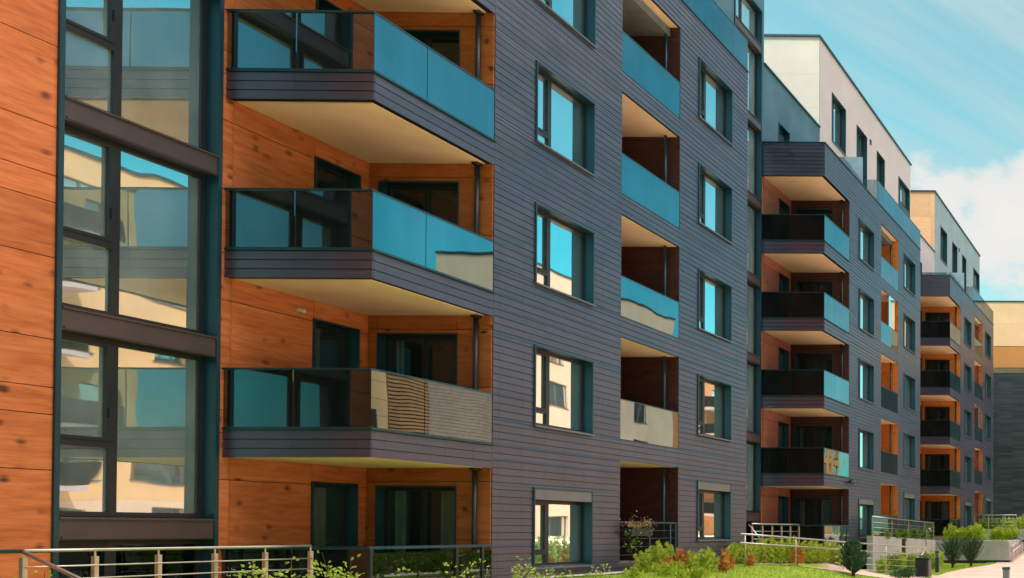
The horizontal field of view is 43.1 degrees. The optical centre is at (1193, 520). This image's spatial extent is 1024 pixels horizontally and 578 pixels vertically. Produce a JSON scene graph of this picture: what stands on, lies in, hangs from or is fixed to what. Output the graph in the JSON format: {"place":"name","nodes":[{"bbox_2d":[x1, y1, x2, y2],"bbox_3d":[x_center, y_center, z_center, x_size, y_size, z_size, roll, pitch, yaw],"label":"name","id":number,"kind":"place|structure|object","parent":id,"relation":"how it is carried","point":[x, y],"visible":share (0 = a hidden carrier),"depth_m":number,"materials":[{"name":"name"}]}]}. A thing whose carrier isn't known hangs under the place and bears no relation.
{"place":"outdoors","nodes":[
{"label":"outdoors","id":0,"kind":"place"},
{"bbox_2d":[563,560,996,577],"bbox_3d":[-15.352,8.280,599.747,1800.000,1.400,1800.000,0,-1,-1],"label":"ground","id":1,"kind":"structure","parent":0,"point":[809,565],"depth_m":26.09,"materials":[{"name":"plant"}]},
{"bbox_2d":[0,0,234,577],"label":"apartment building","id":2,"kind":"structure","parent":1,"relation":"on","point":[116,145],"depth_m":12.91,"materials":[{"name":"wood"}]},
{"bbox_2d":[0,545,312,577],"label":"metal railing","id":3,"kind":"object","parent":1,"relation":"on","point":[24,566],"visible":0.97,"depth_m":11.24,"materials":[{"name":"silver metal"}]},
{"bbox_2d":[233,561,273,577],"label":"leafy plant","id":4,"kind":"object","parent":1,"relation":"on","point":[258,571],"visible":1,"depth_m":12.05,"materials":[{"name":"green plant"}]},
{"bbox_2d":[274,556,311,577],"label":"leafy plant","id":5,"kind":"object","parent":1,"relation":"on","point":[287,571],"visible":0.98,"depth_m":12.36,"materials":[{"name":"green plant"}]},
{"bbox_2d":[305,550,340,577],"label":"leafy plant","id":6,"kind":"object","parent":1,"relation":"on","point":[315,562],"visible":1,"depth_m":12.67,"materials":[{"name":"green plant"}]},
{"bbox_2d":[329,553,363,577],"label":"leafy plant","id":7,"kind":"object","parent":1,"relation":"on","point":[341,569],"visible":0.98,"depth_m":12.86,"materials":[{"name":"green plant"}]},
{"bbox_2d":[220,0,763,577],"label":"apartment building","id":8,"kind":"structure","parent":1,"relation":"on","point":[494,270],"depth_m":17.03,"materials":[{"name":"wood"}]},
{"bbox_2d":[316,0,341,9],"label":"window","id":9,"kind":"structure","parent":8,"relation":"in","point":[320,4],"depth_m":16.09,"materials":[{"name":"glass"}]},
{"bbox_2d":[309,481,358,546],"bbox_3d":[-16.236,0.388,16.141,0.284,2.212,0.894,0,-1,-1],"label":"window","id":10,"kind":"structure","parent":8,"relation":"in","point":[334,506],"depth_m":16.33,"materials":[{"name":"glass"}]},
{"bbox_2d":[312,318,359,367],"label":"window","id":11,"kind":"structure","parent":8,"relation":"in","point":[334,345],"depth_m":16.34,"materials":[{"name":"glass"}]},
{"bbox_2d":[313,155,360,188],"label":"window","id":12,"kind":"structure","parent":8,"relation":"in","point":[327,174],"depth_m":16.29,"materials":[{"name":"glass"}]},
{"bbox_2d":[375,485,456,552],"bbox_3d":[-15.183,0.405,16.926,1.554,2.192,0.264,0,-1,-1],"label":"window","id":13,"kind":"structure","parent":8,"relation":"in","point":[405,515],"depth_m":16.99,"materials":[{"name":"glass"}]},
{"bbox_2d":[376,333,457,384],"bbox_3d":[-15.190,-2.585,16.962,1.554,2.192,0.264,0,-1,-1],"label":"window","id":14,"kind":"structure","parent":8,"relation":"in","point":[430,356],"depth_m":17.02,"materials":[{"name":"glass"}]},
{"bbox_2d":[378,180,458,225],"bbox_3d":[-15.197,-5.575,16.999,1.554,2.192,0.264,0,-1,-1],"label":"window","id":15,"kind":"structure","parent":8,"relation":"in","point":[440,199],"depth_m":17.07,"materials":[{"name":"glass"}]},
{"bbox_2d":[403,29,459,66],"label":"window","id":16,"kind":"structure","parent":8,"relation":"in","point":[445,42],"depth_m":17.09,"materials":[{"name":"glass"}]},
{"bbox_2d":[531,487,594,569],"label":"window","id":17,"kind":"structure","parent":8,"relation":"in","point":[562,533],"depth_m":19.06,"materials":[{"name":"glass"}]},
{"bbox_2d":[532,344,594,435],"bbox_3d":[-13.909,-2.820,18.883,0.350,1.722,1.845,0,-1,-1],"label":"window","id":18,"kind":"structure","parent":8,"relation":"in","point":[563,390],"depth_m":19.13,"materials":[{"name":"glass"}]},
{"bbox_2d":[533,202,595,306],"bbox_3d":[-13.916,-5.809,18.919,0.350,1.722,1.845,0,-1,-1],"label":"window","id":19,"kind":"structure","parent":8,"relation":"in","point":[564,262],"depth_m":19.15,"materials":[{"name":"glass"}]},
{"bbox_2d":[534,60,596,177],"bbox_3d":[-13.924,-8.799,18.956,0.350,1.722,1.845,0,-1,-1],"label":"window","id":20,"kind":"structure","parent":8,"relation":"in","point":[565,117],"depth_m":19.18,"materials":[{"name":"glass"}]},
{"bbox_2d":[537,0,597,48],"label":"window","id":21,"kind":"structure","parent":8,"relation":"in","point":[579,15],"depth_m":19.64,"materials":[{"name":"glass"}]},
{"bbox_2d":[620,511,656,561],"bbox_3d":[-13.744,0.490,21.295,0.654,1.489,1.138,0,-1,-1],"label":"flower box","id":22,"kind":"object","parent":8,"relation":"attached to","point":[635,530],"visible":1,"depth_m":21.11,"materials":[{"name":"grey plant"}]},
{"bbox_2d":[696,480,731,541],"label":"window","id":23,"kind":"structure","parent":8,"relation":"in","point":[713,498],"depth_m":25.38,"materials":[{"name":"glass"}]},
{"bbox_2d":[696,374,732,441],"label":"window","id":24,"kind":"structure","parent":8,"relation":"in","point":[714,397],"depth_m":25.45,"materials":[{"name":"glass"}]},
{"bbox_2d":[697,268,732,342],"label":"window","id":25,"kind":"structure","parent":8,"relation":"in","point":[714,314],"depth_m":25.46,"materials":[{"name":"glass"}]},
{"bbox_2d":[698,162,733,244],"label":"window","id":26,"kind":"structure","parent":8,"relation":"in","point":[714,195],"depth_m":25.48,"materials":[{"name":"glass"}]},
{"bbox_2d":[698,57,733,146],"bbox_3d":[-14.091,-12.231,25.201,0.350,1.727,1.845,0,-1,-1],"label":"window","id":27,"kind":"structure","parent":8,"relation":"in","point":[715,108],"depth_m":25.54,"materials":[{"name":"glass"}]},
{"bbox_2d":[511,556,535,577],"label":"leafy plant","id":28,"kind":"object","parent":1,"relation":"on","point":[524,573],"visible":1,"depth_m":15.68,"materials":[{"name":"green plant"}]},
{"bbox_2d":[624,566,644,577],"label":"thuja","id":29,"kind":"object","parent":1,"relation":"on","point":[634,572],"visible":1,"depth_m":18.96,"materials":[{"name":"green plant"}]},
{"bbox_2d":[633,549,651,570],"bbox_3d":[-13.402,1.006,20.940,0.456,0.684,0.443,-4,-3,31],"label":"thuja shrub","id":30,"kind":"object","parent":1,"relation":"on","point":[648,557],"visible":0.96,"depth_m":20.89,"materials":[{"name":"green plant"}]},
{"bbox_2d":[643,539,674,564],"bbox_3d":[-13.192,0.902,21.247,0.654,0.954,0.677,0,-1,-15],"label":"thuja shrub","id":31,"kind":"object","parent":1,"relation":"on","point":[660,552],"visible":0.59,"depth_m":21.21,"materials":[{"name":"green plant"}]},
{"bbox_2d":[657,563,678,575],"bbox_3d":[-12.330,1.180,20.174,0.457,0.395,0.434,0,-1,-13],"label":"thuja","id":32,"kind":"object","parent":1,"relation":"on","point":[663,570],"visible":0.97,"depth_m":20.14,"materials":[{"name":"green plant"}]},
{"bbox_2d":[670,547,687,568],"bbox_3d":[-12.733,1.003,21.359,0.424,0.740,0.456,0,1,21],"label":"thuja shrub","id":33,"kind":"object","parent":1,"relation":"on","point":[680,556],"visible":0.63,"depth_m":21.32,"materials":[{"name":"brown plant"}]},
{"bbox_2d":[672,568,689,577],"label":"thuja","id":34,"kind":"object","parent":1,"relation":"on","point":[678,574],"visible":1,"depth_m":20.12,"materials":[{"name":"green plant"}]},
{"bbox_2d":[685,550,699,569],"bbox_3d":[-12.602,1.031,21.585,0.476,0.673,0.421,3,-4,11],"label":"thuja shrub","id":35,"kind":"object","parent":1,"relation":"on","point":[691,562],"visible":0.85,"depth_m":21.53,"materials":[{"name":"green plant"}]},
{"bbox_2d":[694,547,719,570],"bbox_3d":[-12.420,1.022,22.007,0.550,0.793,0.555,0,-1,3],"label":"thuja shrub","id":36,"kind":"object","parent":1,"relation":"on","point":[708,559],"visible":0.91,"depth_m":21.93,"materials":[{"name":"green plant"}]},
{"bbox_2d":[716,547,736,572],"bbox_3d":[-12.262,1.068,22.598,0.476,0.796,0.431,0,-1,-3],"label":"thuja shrub","id":37,"kind":"object","parent":1,"relation":"on","point":[725,564],"visible":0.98,"depth_m":22.51,"materials":[{"name":"brown plant"}]},
{"bbox_2d":[721,541,742,562],"bbox_3d":[-13.730,1.012,25.696,0.574,0.820,0.564,0,-1,-17],"label":"hedge thuja","id":38,"kind":"object","parent":1,"relation":"on","point":[733,550],"visible":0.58,"depth_m":25.62,"materials":[{"name":"green plant"}]},
{"bbox_2d":[745,551,755,565],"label":"thuja shrub","id":39,"kind":"object","parent":1,"relation":"on","point":[750,560],"visible":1,"depth_m":24.62,"materials":[{"name":"brown plant"}]},
{"bbox_2d":[757,545,770,562],"bbox_3d":[-13.447,1.049,26.900,0.464,0.752,0.544,0,-1,-2],"label":"hedge thuja","id":40,"kind":"object","parent":1,"relation":"on","point":[764,559],"visible":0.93,"depth_m":26.83,"materials":[{"name":"green plant"}]},
{"bbox_2d":[748,523,799,542],"bbox_3d":[-13.798,0.671,28.901,0.540,1.163,3.742,0,-1,-1],"label":"metal railing","id":41,"kind":"object","parent":1,"relation":"on","point":[771,531],"visible":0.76,"depth_m":28.67,"materials":[{"name":"silver metal"}]},
{"bbox_2d":[768,540,785,563],"bbox_3d":[-13.101,0.994,27.053,0.591,0.888,0.575,0,-4,40],"label":"hedge thuja","id":42,"kind":"object","parent":1,"relation":"on","point":[776,554],"visible":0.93,"depth_m":26.97,"materials":[{"name":"green plant"}]},
{"bbox_2d":[789,542,805,565],"bbox_3d":[-12.451,1.081,27.070,0.510,0.845,0.457,0,-1,-20],"label":"thuja shrub","id":43,"kind":"object","parent":1,"relation":"on","point":[801,555],"visible":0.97,"depth_m":27.03,"materials":[{"name":"brown plant"}]},
{"bbox_2d":[801,540,820,562],"bbox_3d":[-12.638,1.015,28.367,0.661,0.964,0.679,0,-1,4],"label":"hedge thuja","id":44,"kind":"object","parent":1,"relation":"on","point":[814,552],"visible":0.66,"depth_m":28.30,"materials":[{"name":"green plant"}]},
{"bbox_2d":[827,539,841,563],"bbox_3d":[-12.325,1.107,29.458,0.655,1.011,0.673,-3,0,-7],"label":"hedge thuja","id":45,"kind":"object","parent":1,"relation":"on","point":[833,558],"visible":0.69,"depth_m":29.33,"materials":[{"name":"green plant"}]},
{"bbox_2d":[761,34,920,570],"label":"apartment building","id":46,"kind":"structure","parent":1,"relation":"on","point":[840,400],"depth_m":35.75,"materials":[{"name":"stone"}]},
{"bbox_2d":[778,496,788,523],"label":"window","id":47,"kind":"structure","parent":46,"relation":"in","point":[783,502],"depth_m":35.22,"materials":[{"name":"glass"}]},
{"bbox_2d":[778,421,788,446],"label":"window","id":48,"kind":"structure","parent":46,"relation":"in","point":[783,428],"depth_m":35.22,"materials":[{"name":"glass"}]},
{"bbox_2d":[779,347,788,368],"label":"window","id":49,"kind":"structure","parent":46,"relation":"in","point":[783,354],"depth_m":35.25,"materials":[{"name":"glass"}]},
{"bbox_2d":[779,272,788,291],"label":"window","id":50,"kind":"structure","parent":46,"relation":"in","point":[783,280],"depth_m":35.25,"materials":[{"name":"glass"}]},
{"bbox_2d":[778,122,789,140],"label":"window","id":51,"kind":"structure","parent":46,"relation":"in","point":[783,135],"depth_m":35.16,"materials":[{"name":"glass"}]},
{"bbox_2d":[779,198,789,213],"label":"window","id":52,"kind":"structure","parent":46,"relation":"in","point":[784,208],"depth_m":35.23,"materials":[{"name":"glass"}]},
{"bbox_2d":[794,497,831,524],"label":"window","id":53,"kind":"structure","parent":46,"relation":"in","point":[807,510],"depth_m":35.67,"materials":[{"name":"glass"}]},
{"bbox_2d":[795,425,832,448],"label":"window","id":54,"kind":"structure","parent":46,"relation":"in","point":[805,435],"depth_m":35.71,"materials":[{"name":"glass"}]},
{"bbox_2d":[795,353,832,372],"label":"window","id":55,"kind":"structure","parent":46,"relation":"in","point":[807,361],"depth_m":35.74,"materials":[{"name":"glass"}]},
{"bbox_2d":[795,281,832,296],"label":"window","id":56,"kind":"structure","parent":46,"relation":"in","point":[800,286],"depth_m":35.78,"materials":[{"name":"glass"}]},
{"bbox_2d":[795,209,832,221],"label":"window","id":57,"kind":"structure","parent":46,"relation":"in","point":[828,212],"depth_m":35.78,"materials":[{"name":"glass"}]},
{"bbox_2d":[832,92,846,156],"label":"window","id":58,"kind":"structure","parent":46,"relation":"in","point":[838,111],"depth_m":41.34,"materials":[{"name":"glass"}]},
{"bbox_2d":[857,125,866,187],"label":"window","id":59,"kind":"structure","parent":46,"relation":"in","point":[861,137],"depth_m":44.46,"materials":[{"name":"glass"}]},
{"bbox_2d":[858,498,873,537],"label":"window","id":60,"kind":"structure","parent":46,"relation":"in","point":[865,507],"depth_m":37.97,"materials":[{"name":"glass"}]},
{"bbox_2d":[858,358,873,403],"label":"window","id":61,"kind":"structure","parent":46,"relation":"in","point":[866,370],"depth_m":38.13,"materials":[{"name":"glass"}]},
{"bbox_2d":[858,428,874,470],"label":"window","id":62,"kind":"structure","parent":46,"relation":"in","point":[866,438],"depth_m":38.11,"materials":[{"name":"glass"}]},
{"bbox_2d":[859,288,874,337],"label":"window","id":63,"kind":"structure","parent":46,"relation":"in","point":[866,303],"depth_m":38.15,"materials":[{"name":"glass"}]},
{"bbox_2d":[859,218,874,270],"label":"window","id":64,"kind":"structure","parent":46,"relation":"in","point":[866,235],"depth_m":38.17,"materials":[{"name":"glass"}]},
{"bbox_2d":[877,151,884,187],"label":"window","id":65,"kind":"structure","parent":46,"relation":"in","point":[880,160],"depth_m":47.21,"materials":[{"name":"glass"}]},
{"bbox_2d":[903,492,914,526],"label":"window","id":66,"kind":"structure","parent":46,"relation":"in","point":[909,498],"depth_m":44.34,"materials":[{"name":"glass"}]},
{"bbox_2d":[903,432,915,469],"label":"window","id":67,"kind":"structure","parent":46,"relation":"in","point":[909,440],"depth_m":44.44,"materials":[{"name":"glass"}]},
{"bbox_2d":[903,373,915,411],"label":"window","id":68,"kind":"structure","parent":46,"relation":"in","point":[909,382],"depth_m":44.41,"materials":[{"name":"glass"}]},
{"bbox_2d":[904,313,915,354],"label":"window","id":69,"kind":"structure","parent":46,"relation":"in","point":[909,324],"depth_m":44.41,"materials":[{"name":"glass"}]},
{"bbox_2d":[904,253,915,296],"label":"window","id":70,"kind":"structure","parent":46,"relation":"in","point":[909,266],"depth_m":44.43,"materials":[{"name":"glass"}]},
{"bbox_2d":[838,538,870,576],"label":"pine tree","id":71,"kind":"object","parent":1,"relation":"on","point":[853,558],"visible":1,"depth_m":28.18,"materials":[{"name":"green plant"}]},
{"bbox_2d":[875,555,890,572],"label":"shrub","id":72,"kind":"object","parent":1,"relation":"on","point":[880,565],"visible":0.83,"depth_m":35.15,"materials":[{"name":"green plant"}]},
{"bbox_2d":[884,555,901,571],"bbox_3d":[-12.627,1.812,35.902,0.785,0.940,0.846,-3,-3,34],"label":"shrub","id":73,"kind":"object","parent":1,"relation":"on","point":[892,568],"visible":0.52,"depth_m":35.86,"materials":[{"name":"green plant"}]},
{"bbox_2d":[894,550,907,568],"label":"shrub","id":74,"kind":"object","parent":1,"relation":"on","point":[901,557],"visible":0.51,"depth_m":36.50,"materials":[{"name":"green plant"}]},
{"bbox_2d":[867,536,935,571],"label":"retaining wall","id":75,"kind":"structure","parent":1,"relation":"on","point":[921,543],"depth_m":38.79,"materials":[{"name":"concrete"}]},
{"bbox_2d":[871,516,933,539],"bbox_3d":[-13.732,0.414,41.235,0.064,1.214,9.494,0,-1,-1],"label":"terrace railing","id":76,"kind":"object","parent":75,"relation":"on","point":[872,527],"visible":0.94,"depth_m":39.26,"materials":[{"name":"silver metal"}]},
{"bbox_2d":[889,567,916,577],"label":"juniper","id":77,"kind":"object","parent":1,"relation":"on","point":[901,573],"visible":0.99,"depth_m":30.81,"materials":[{"name":"green plant"}]},
{"bbox_2d":[915,557,931,577],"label":"litter bin","id":78,"kind":"object","parent":1,"relation":"on","point":[923,567],"visible":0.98,"depth_m":31.84,"materials":[{"name":"metal"}]},
{"bbox_2d":[860,540,1008,541],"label":"raised bed soil","id":79,"kind":"structure","parent":1,"relation":"on","point":[964,540],"depth_m":54.25,"materials":[{"name":"brown soil"}]},
{"bbox_2d":[942,522,957,538],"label":"terrace shrub","id":80,"kind":"object","parent":79,"relation":"on","point":[948,533],"visible":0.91,"depth_m":49.97,"materials":[{"name":"green plant"}]},
{"bbox_2d":[970,523,981,539],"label":"terrace shrub","id":81,"kind":"object","parent":79,"relation":"on","point":[974,531],"visible":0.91,"depth_m":50.00,"materials":[{"name":"green plant"}]},
{"bbox_2d":[910,190,992,539],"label":"apartment building","id":82,"kind":"structure","parent":1,"relation":"on","point":[956,400],"depth_m":54.98,"materials":[{"name":"stone"}]},
{"bbox_2d":[925,501,949,518],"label":"window","id":83,"kind":"structure","parent":82,"relation":"in","point":[933,509],"depth_m":54.49,"materials":[{"name":"glass"}]},
{"bbox_2d":[925,454,949,469],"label":"window","id":84,"kind":"structure","parent":82,"relation":"in","point":[932,461],"depth_m":54.53,"materials":[{"name":"glass"}]},
{"bbox_2d":[925,407,949,419],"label":"window","id":85,"kind":"structure","parent":82,"relation":"in","point":[931,413],"depth_m":54.56,"materials":[{"name":"glass"}]},
{"bbox_2d":[925,359,949,369],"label":"window","id":86,"kind":"structure","parent":82,"relation":"in","point":[930,364],"depth_m":54.60,"materials":[{"name":"glass"}]},
{"bbox_2d":[925,312,949,320],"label":"window","id":87,"kind":"structure","parent":82,"relation":"in","point":[929,316],"depth_m":54.64,"materials":[{"name":"glass"}]},
{"bbox_2d":[940,225,947,265],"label":"window","id":88,"kind":"structure","parent":82,"relation":"in","point":[943,235],"depth_m":60.24,"materials":[{"name":"glass"}]},
{"bbox_2d":[952,241,956,272],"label":"window","id":89,"kind":"structure","parent":82,"relation":"in","point":[954,248],"depth_m":63.29,"materials":[{"name":"glass"}]},
{"bbox_2d":[962,254,965,291],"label":"window","id":90,"kind":"structure","parent":82,"relation":"in","point":[963,258],"depth_m":66.05,"materials":[{"name":"glass"}]},
{"bbox_2d":[964,502,971,527],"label":"window","id":91,"kind":"structure","parent":82,"relation":"in","point":[967,507],"depth_m":56.92,"materials":[{"name":"glass"}]},
{"bbox_2d":[964,455,971,482],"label":"window","id":92,"kind":"structure","parent":82,"relation":"in","point":[968,460],"depth_m":57.20,"materials":[{"name":"glass"}]},
{"bbox_2d":[964,409,971,438],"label":"window","id":93,"kind":"structure","parent":82,"relation":"in","point":[968,415],"depth_m":57.29,"materials":[{"name":"glass"}]},
{"bbox_2d":[964,363,971,393],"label":"window","id":94,"kind":"structure","parent":82,"relation":"in","point":[968,370],"depth_m":57.33,"materials":[{"name":"glass"}]},
{"bbox_2d":[964,317,971,348],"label":"window","id":95,"kind":"structure","parent":82,"relation":"in","point":[968,325],"depth_m":57.31,"materials":[{"name":"glass"}]},
{"bbox_2d":[985,497,990,519],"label":"window","id":96,"kind":"structure","parent":82,"relation":"in","point":[987,500],"depth_m":63.36,"materials":[{"name":"glass"}]},
{"bbox_2d":[985,456,990,480],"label":"window","id":97,"kind":"structure","parent":82,"relation":"in","point":[987,459],"depth_m":63.41,"materials":[{"name":"glass"}]},
{"bbox_2d":[985,372,990,399],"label":"window","id":98,"kind":"structure","parent":82,"relation":"in","point":[987,378],"depth_m":63.47,"materials":[{"name":"glass"}]},
{"bbox_2d":[985,414,991,440],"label":"window","id":99,"kind":"structure","parent":82,"relation":"in","point":[987,418],"depth_m":63.44,"materials":[{"name":"glass"}]},
{"bbox_2d":[985,331,991,359],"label":"window","id":100,"kind":"structure","parent":82,"relation":"in","point":[987,337],"depth_m":63.50,"materials":[{"name":"glass"}]},
{"bbox_2d":[936,537,967,567],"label":"pine shrub","id":101,"kind":"object","parent":1,"relation":"on","point":[951,548],"visible":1,"depth_m":40.09,"materials":[{"name":"green plant"}]},
{"bbox_2d":[960,536,984,565],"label":"pine shrub","id":102,"kind":"object","parent":1,"relation":"on","point":[970,554],"visible":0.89,"depth_m":41.81,"materials":[{"name":"green plant"}]},
{"bbox_2d":[936,540,1010,562],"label":"retaining wall","id":103,"kind":"structure","parent":1,"relation":"on","point":[995,551],"depth_m":45.85,"materials":[{"name":"concrete"}]},
{"bbox_2d":[985,301,1023,528],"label":"apartment building","id":104,"kind":"structure","parent":1,"relation":"on","point":[1008,408],"depth_m":83.69,"materials":[{"name":"stone"}]},
{"bbox_2d":[1009,540,1022,560],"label":"retaining wall","id":105,"kind":"structure","parent":1,"relation":"on","point":[1013,542],"depth_m":47.87,"materials":[{"name":"concrete"}]},
{"bbox_2d":[755,561,939,577],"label":"ramp path","id":106,"kind":"structure","parent":0,"point":[837,567],"depth_m":29.07,"materials":[{"name":"beige concrete"}]},
{"bbox_2d":[740,533,923,574],"bbox_3d":[-11.737,1.260,29.047,0.054,1.733,8.960,0,-1,17],"label":"ramp railing","id":107,"kind":"object","parent":106,"relation":"on","point":[795,546],"visible":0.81,"depth_m":28.18,"materials":[{"name":"silver metal"}]},
{"bbox_2d":[764,0,1023,300],"label":"sky","id":108,"kind":"structure","parent":0,"point":[945,78],"materials":[{"name":"blue"}]},
{"bbox_2d":[933,554,1023,577],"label":"path","id":109,"kind":"structure","parent":0,"point":[1016,566],"depth_m":36.32,"materials":[{"name":"beige concrete"}]},
{"bbox_2d":[1011,538,1023,562],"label":"stair railing","id":110,"kind":"object","parent":109,"relation":"on","point":[1018,556],"visible":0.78,"depth_m":47.48,"materials":[{"name":"silver metal"}]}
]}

